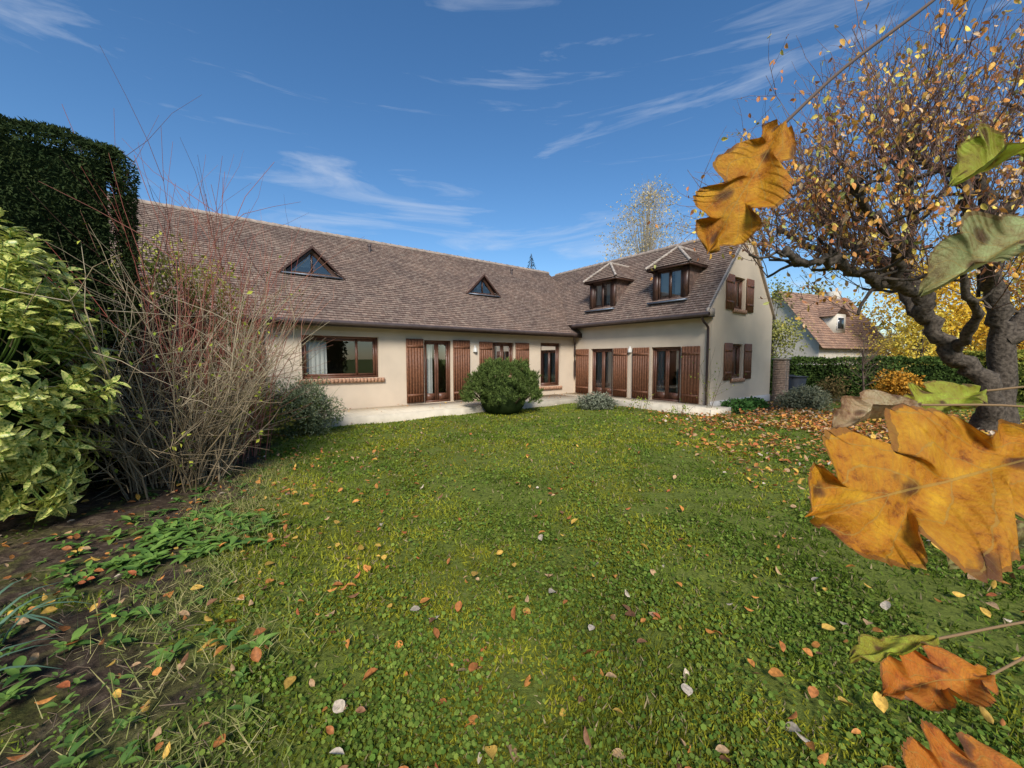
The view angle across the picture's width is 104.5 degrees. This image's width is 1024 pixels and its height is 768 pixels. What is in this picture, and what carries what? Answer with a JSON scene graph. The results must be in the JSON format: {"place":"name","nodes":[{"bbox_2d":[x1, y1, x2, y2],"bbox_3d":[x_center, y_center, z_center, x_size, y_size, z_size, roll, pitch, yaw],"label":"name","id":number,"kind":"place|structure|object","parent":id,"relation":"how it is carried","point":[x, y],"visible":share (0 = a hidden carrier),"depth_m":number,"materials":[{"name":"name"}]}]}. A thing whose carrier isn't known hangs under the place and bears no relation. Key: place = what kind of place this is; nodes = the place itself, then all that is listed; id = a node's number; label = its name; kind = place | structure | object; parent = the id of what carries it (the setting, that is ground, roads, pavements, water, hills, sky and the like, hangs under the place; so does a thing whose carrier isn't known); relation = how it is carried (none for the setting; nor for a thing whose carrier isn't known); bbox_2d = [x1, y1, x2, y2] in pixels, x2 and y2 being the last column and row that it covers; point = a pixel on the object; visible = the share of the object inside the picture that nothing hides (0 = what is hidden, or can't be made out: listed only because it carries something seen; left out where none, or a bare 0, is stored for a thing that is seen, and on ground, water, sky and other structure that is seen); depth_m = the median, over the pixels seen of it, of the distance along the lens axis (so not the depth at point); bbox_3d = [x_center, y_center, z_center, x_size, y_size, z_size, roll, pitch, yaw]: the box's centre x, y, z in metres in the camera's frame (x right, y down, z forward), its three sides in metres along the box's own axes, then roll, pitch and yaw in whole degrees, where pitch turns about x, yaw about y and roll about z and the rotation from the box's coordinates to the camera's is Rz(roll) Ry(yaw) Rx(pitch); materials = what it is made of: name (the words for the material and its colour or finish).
{"place":"outdoors","nodes":[
{"label":"outdoors","id":0,"kind":"place"},
{"bbox_2d":[0,395,1023,767],"bbox_3d":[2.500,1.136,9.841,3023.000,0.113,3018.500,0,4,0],"label":"ground","id":1,"kind":"structure","parent":0,"point":[24,711],"depth_m":2.95,"materials":[{"name":"green plant"}]},
{"bbox_2d":[0,577,89,683],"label":"iris plants","id":2,"kind":"object","parent":1,"relation":"on","point":[3,621],"visible":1,"depth_m":2.42,"materials":[{"name":"green plant"}]},
{"bbox_2d":[0,207,130,521],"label":"aucuba shrub","id":3,"kind":"object","parent":1,"relation":"on","point":[29,395],"visible":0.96,"depth_m":3.95,"materials":[{"name":"green plant"}]},
{"bbox_2d":[0,113,143,499],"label":"yew hedge","id":4,"kind":"object","parent":1,"relation":"on","point":[25,162],"visible":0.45,"depth_m":5.20,"materials":[{"name":"green plant"}]},
{"bbox_2d":[0,456,266,767],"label":"twig litter","id":5,"kind":"object","parent":1,"relation":"on","point":[21,727],"visible":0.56,"depth_m":2.58,"materials":[{"name":"brown plant"}]},
{"bbox_2d":[0,445,298,767],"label":"primrose plants","id":6,"kind":"object","parent":1,"relation":"on","point":[151,554],"visible":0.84,"depth_m":3.06,"materials":[{"name":"green plant"}]},
{"bbox_2d":[0,223,333,500],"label":"bare shrub","id":7,"kind":"object","parent":1,"relation":"on","point":[215,429],"visible":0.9,"depth_m":5.37,"materials":[{"name":"brown plant"}]},
{"bbox_2d":[110,224,273,440],"bbox_3d":[-6.646,-0.913,7.986,3.122,4.438,2.982,-2,4,-28],"label":"privet shrub","id":8,"kind":"object","parent":1,"relation":"on","point":[152,268],"visible":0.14,"depth_m":7.60,"materials":[{"name":"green plant"}]},
{"bbox_2d":[23,46,364,475],"bbox_3d":[-5.374,-1.536,6.597,4.594,5.746,4.598,-3,5,-41],"label":"dogwood shrub","id":9,"kind":"object","parent":1,"relation":"on","point":[179,311],"visible":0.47,"depth_m":6.22,"materials":[{"name":"brown plant"}]},
{"bbox_2d":[0,455,425,767],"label":"long grass","id":10,"kind":"structure","parent":1,"relation":"on","point":[225,648],"depth_m":2.52,"materials":[{"name":"green plant"}]},
{"bbox_2d":[195,375,295,449],"bbox_3d":[-5.526,0.498,7.910,2.104,1.630,1.900,3,5,39],"label":"spirea bush","id":11,"kind":"object","parent":1,"relation":"on","point":[266,431],"visible":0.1,"depth_m":8.06,"materials":[{"name":"green plant"}]},
{"bbox_2d":[261,371,347,438],"bbox_3d":[-4.993,0.445,9.317,1.997,1.564,1.796,3,5,43],"label":"rosemary bush","id":12,"kind":"object","parent":1,"relation":"on","point":[314,408],"visible":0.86,"depth_m":9.04,"materials":[{"name":"green plant"}]},
{"bbox_2d":[117,239,771,422],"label":"walls","id":13,"kind":"structure","parent":1,"relation":"on","point":[754,328],"depth_m":14.37,"materials":[{"name":"paint"}]},
{"bbox_2d":[107,198,738,333],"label":"tiled roof","id":14,"kind":"structure","parent":13,"relation":"attached to","point":[380,283],"depth_m":14.50,"materials":[{"name":"tile"}]},
{"bbox_2d":[107,193,699,281],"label":"ridge tiles","id":15,"kind":"object","parent":14,"relation":"on","point":[680,247],"visible":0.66,"depth_m":16.40,"materials":[{"name":"brown tile"}]},
{"bbox_2d":[367,244,512,274],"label":"roof vents","id":16,"kind":"object","parent":14,"relation":"attached to","point":[369,250],"visible":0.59,"depth_m":15.82,"materials":[{"name":"metal"}]},
{"bbox_2d":[281,271,686,312],"bbox_3d":[-0.731,-3.377,15.308,13.696,0.648,4.377,0,4,-7],"label":"lead flashing","id":17,"kind":"object","parent":14,"relation":"on","point":[683,299],"visible":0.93,"depth_m":14.41,"materials":[{"name":"metal"}]},
{"bbox_2d":[277,246,707,308],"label":"dormer frames","id":18,"kind":"structure","parent":14,"relation":"attached to","point":[655,272],"depth_m":14.84,"materials":[{"name":"wood"}]},
{"bbox_2d":[309,248,709,302],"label":"dormer roofs","id":19,"kind":"structure","parent":14,"relation":"attached to","point":[676,256],"depth_m":16.46,"materials":[{"name":"brown tile"}]},
{"bbox_2d":[208,316,712,337],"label":"fascia boards","id":20,"kind":"object","parent":13,"relation":"attached to","point":[578,335],"visible":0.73,"depth_m":13.81,"materials":[{"name":"brown wood"}]},
{"bbox_2d":[114,308,709,335],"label":"gutters","id":21,"kind":"object","parent":20,"relation":"attached to","point":[343,322],"visible":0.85,"depth_m":13.59,"materials":[{"name":"metal"}]},
{"bbox_2d":[234,273,754,411],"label":"shutters","id":22,"kind":"object","parent":13,"relation":"attached to","point":[689,387],"visible":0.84,"depth_m":14.77,"materials":[{"name":"brown wood"}]},
{"bbox_2d":[300,256,737,393],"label":"curtains","id":23,"kind":"object","parent":13,"relation":"attached to","point":[318,359],"visible":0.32,"depth_m":14.67,"materials":[{"name":"fabric"}]},
{"bbox_2d":[301,278,742,402],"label":"window frames","id":24,"kind":"structure","parent":13,"relation":"in","point":[437,396],"depth_m":14.63,"materials":[{"name":"brown wood"}]},
{"bbox_2d":[299,308,746,389],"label":"brick sills","id":25,"kind":"structure","parent":13,"relation":"attached to","point":[356,380],"depth_m":12.79,"materials":[{"name":"brown brick"}]},
{"bbox_2d":[494,346,555,382],"bbox_3d":[0.355,-2.072,15.359,15.611,4.707,4.646,-1,4,-11],"label":"window glass","id":26,"kind":"object","parent":13,"relation":"attached to","point":[548,363],"visible":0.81,"depth_m":17.62,"materials":[{"name":"glass"}]},
{"bbox_2d":[326,341,735,392],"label":"interior rooms","id":27,"kind":"object","parent":13,"relation":"in","point":[340,357],"visible":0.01,"depth_m":16.75,"materials":[{"name":"paint"}]},
{"bbox_2d":[473,345,631,351],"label":"wall lights","id":28,"kind":"object","parent":13,"relation":"attached to","point":[475,349],"depth_m":15.13,"materials":[{"name":"white glass"}]},
{"bbox_2d":[573,316,708,404],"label":"downpipes","id":29,"kind":"object","parent":13,"relation":"attached to","point":[707,347],"visible":0.95,"depth_m":13.43,"materials":[{"name":"metal"}]},
{"bbox_2d":[706,234,775,319],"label":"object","id":30,"kind":"object","parent":13,"relation":"attached to","point":[711,310],"visible":0.75,"depth_m":13.98,"materials":[{"name":"beige paint"}]},
{"bbox_2d":[270,393,730,427],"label":"terrace","id":31,"kind":"structure","parent":1,"relation":"on","point":[386,414],"depth_m":12.79,"materials":[{"name":"stone"}]},
{"bbox_2d":[458,357,543,413],"bbox_3d":[-0.332,0.029,12.929,2.902,1.904,2.563,0,4,0],"label":"mugo pine","id":32,"kind":"object","parent":1,"relation":"on","point":[494,386],"visible":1,"depth_m":12.41,"materials":[{"name":"green plant"}]},
{"bbox_2d":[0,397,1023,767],"bbox_3d":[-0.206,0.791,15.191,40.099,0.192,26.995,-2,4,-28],"label":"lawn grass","id":33,"kind":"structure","parent":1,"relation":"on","point":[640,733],"depth_m":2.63,"materials":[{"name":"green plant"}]},
{"bbox_2d":[0,392,1023,767],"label":"fallen leaves","id":34,"kind":"object","parent":1,"relation":"on","point":[822,418],"visible":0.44,"depth_m":3.06,"materials":[{"name":"orange plant"}]},
{"bbox_2d":[527,255,535,268],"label":"spruce tree","id":35,"kind":"object","parent":1,"relation":"on","point":[532,262],"visible":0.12,"depth_m":41.25,"materials":[{"name":"green plant"}]},
{"bbox_2d":[574,391,618,409],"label":"lavender bush","id":36,"kind":"object","parent":1,"relation":"on","point":[595,401],"visible":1,"depth_m":13.85,"materials":[{"name":"green plant"}]},
{"bbox_2d":[594,174,700,261],"bbox_3d":[12.147,-9.249,34.632,9.830,17.631,10.334,0,4,0],"label":"birch tree","id":37,"kind":"object","parent":1,"relation":"on","point":[647,240],"visible":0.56,"depth_m":33.94,"materials":[{"name":"yellow plant"}]},
{"bbox_2d":[624,392,690,416],"bbox_3d":[4.634,0.638,12.571,0.986,0.652,2.268,-2,4,-33],"label":"rose bush","id":38,"kind":"object","parent":1,"relation":"on","point":[684,406],"visible":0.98,"depth_m":12.95,"materials":[{"name":"green plant"}]},
{"bbox_2d":[681,349,742,408],"bbox_3d":[6.355,-0.115,12.716,1.954,2.139,0.952,2,4,34],"label":"climbing rose","id":39,"kind":"object","parent":1,"relation":"on","point":[709,382],"visible":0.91,"depth_m":12.81,"materials":[{"name":"green plant"}]},
{"bbox_2d":[720,397,755,412],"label":"perennial plants","id":40,"kind":"object","parent":1,"relation":"on","point":[735,404],"visible":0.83,"depth_m":13.16,"materials":[{"name":"green plant"}]},
{"bbox_2d":[710,394,769,405],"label":"plinth","id":41,"kind":"structure","parent":1,"relation":"on","point":[766,397],"depth_m":15.44,"materials":[{"name":"grey concrete"}]},
{"bbox_2d":[741,395,770,408],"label":"perennial plants","id":42,"kind":"object","parent":1,"relation":"on","point":[758,402],"visible":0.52,"depth_m":13.96,"materials":[{"name":"green plant"}]},
{"bbox_2d":[772,358,790,401],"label":"brick pillar","id":43,"kind":"structure","parent":1,"relation":"on","point":[780,381],"depth_m":16.31,"materials":[{"name":"brown brick"}]},
{"bbox_2d":[766,275,817,357],"bbox_3d":[13.747,-2.565,20.750,2.812,6.250,3.474,-2,4,-28],"label":"laurel tree","id":44,"kind":"object","parent":1,"relation":"on","point":[776,335],"visible":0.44,"depth_m":20.27,"materials":[{"name":"green plant"}]},
{"bbox_2d":[774,383,834,410],"bbox_3d":[10.295,0.474,13.944,1.845,1.053,1.363,0,4,0],"label":"lavender bush","id":45,"kind":"object","parent":1,"relation":"on","point":[802,397],"visible":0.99,"depth_m":13.71,"materials":[{"name":"green plant"}]},
{"bbox_2d":[773,291,886,364],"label":"walls","id":46,"kind":"structure","parent":1,"relation":"on","point":[815,348],"depth_m":29.79,"materials":[{"name":"white paint"}]},
{"bbox_2d":[773,291,892,349],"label":"roof","id":47,"kind":"structure","parent":46,"relation":"attached to","point":[826,336],"depth_m":30.37,"materials":[{"name":"brown tile"}]},
{"bbox_2d":[836,316,843,329],"bbox_3d":[24.829,-4.591,29.981,0.900,1.000,0.060,-2,4,-24],"label":"dormer frame","id":48,"kind":"object","parent":46,"relation":"attached to","point":[837,323],"visible":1,"depth_m":29.81,"materials":[{"name":"white wood"}]},
{"bbox_2d":[838,318,871,364],"bbox_3d":[26.751,-3.003,30.611,4.679,4.050,0.198,-1,4,-17],"label":"window glass","id":49,"kind":"object","parent":46,"relation":"attached to","point":[840,323],"visible":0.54,"depth_m":29.91,"materials":[{"name":"glass"}]},
{"bbox_2d":[812,374,852,401],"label":"barberry shrub","id":50,"kind":"object","parent":1,"relation":"on","point":[833,390],"visible":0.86,"depth_m":16.22,"materials":[{"name":"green plant"}]},
{"bbox_2d":[647,0,1023,432],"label":"pollarded tree","id":51,"kind":"object","parent":1,"relation":"on","point":[894,274],"visible":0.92,"depth_m":8.68,"materials":[{"name":"brown plant"}]},
{"bbox_2d":[792,271,886,338],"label":"oak tree","id":52,"kind":"object","parent":1,"relation":"on","point":[815,287],"depth_m":42.59,"materials":[{"name":"yellow plant"}]},
{"bbox_2d":[824,314,910,390],"bbox_3d":[14.762,-1.206,16.754,3.178,3.823,2.983,0,4,0],"label":"young cherry","id":53,"kind":"object","parent":1,"relation":"on","point":[863,377],"visible":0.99,"depth_m":16.61,"materials":[{"name":"yellow plant"}]},
{"bbox_2d":[769,355,982,395],"bbox_3d":[16.273,-0.412,19.619,11.154,2.124,1.894,0,4,7],"label":"garden hedge","id":54,"kind":"object","parent":1,"relation":"on","point":[935,368],"visible":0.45,"depth_m":18.87,"materials":[{"name":"green plant"}]},
{"bbox_2d":[869,367,925,395],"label":"orange shrub","id":55,"kind":"object","parent":1,"relation":"on","point":[897,386],"visible":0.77,"depth_m":16.88,"materials":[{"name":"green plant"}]},
{"bbox_2d":[855,301,985,364],"bbox_3d":[24.779,-2.081,23.886,5.856,6.417,5.706,0,4,0],"label":"maple tree","id":56,"kind":"object","parent":1,"relation":"on","point":[909,329],"visible":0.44,"depth_m":23.88,"materials":[{"name":"yellow plant"}]},
{"bbox_2d":[850,250,1022,364],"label":"maple tree","id":57,"kind":"object","parent":1,"relation":"on","point":[964,311],"visible":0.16,"depth_m":26.80,"materials":[{"name":"yellow plant"}]},
{"bbox_2d":[869,303,1022,359],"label":"distant trees","id":58,"kind":"object","parent":1,"relation":"on","point":[881,324],"depth_m":61.16,"materials":[{"name":"yellow plant"}]},
{"bbox_2d":[941,256,1023,359],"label":"maple tree","id":59,"kind":"object","parent":1,"relation":"on","point":[1017,305],"visible":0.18,"depth_m":27.69,"materials":[{"name":"yellow plant"}]},
{"bbox_2d":[942,256,1023,347],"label":"ash tree","id":60,"kind":"object","parent":1,"relation":"on","point":[1007,281],"visible":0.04,"depth_m":32.05,"materials":[{"name":"yellow plant"}]},
{"bbox_2d":[963,349,1023,398],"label":"garden hedge","id":61,"kind":"object","parent":1,"relation":"on","point":[981,355],"visible":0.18,"depth_m":18.16,"materials":[{"name":"green plant"}]},
{"bbox_2d":[1016,364,1023,401],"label":"round shrub","id":62,"kind":"object","parent":1,"relation":"on","point":[1020,396],"visible":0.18,"depth_m":16.29,"materials":[{"name":"green plant"}]},
{"bbox_2d":[0,0,1023,356],"label":"sky","id":63,"kind":"structure","parent":0,"point":[509,132],"materials":[{"name":"blue"}]},
{"bbox_2d":[788,375,807,390],"bbox_3d":[12.350,0.136,17.353,0.640,1.050,0.760,0,4,0],"label":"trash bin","id":64,"kind":"object","parent":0,"point":[795,381],"visible":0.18,"depth_m":17.02,"materials":[{"name":"plastic"}]},
{"bbox_2d":[693,0,1023,767],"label":"leafy branches","id":65,"kind":"object","parent":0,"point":[943,480],"visible":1,"depth_m":0.49,"materials":[{"name":"orange plant"}]}
]}

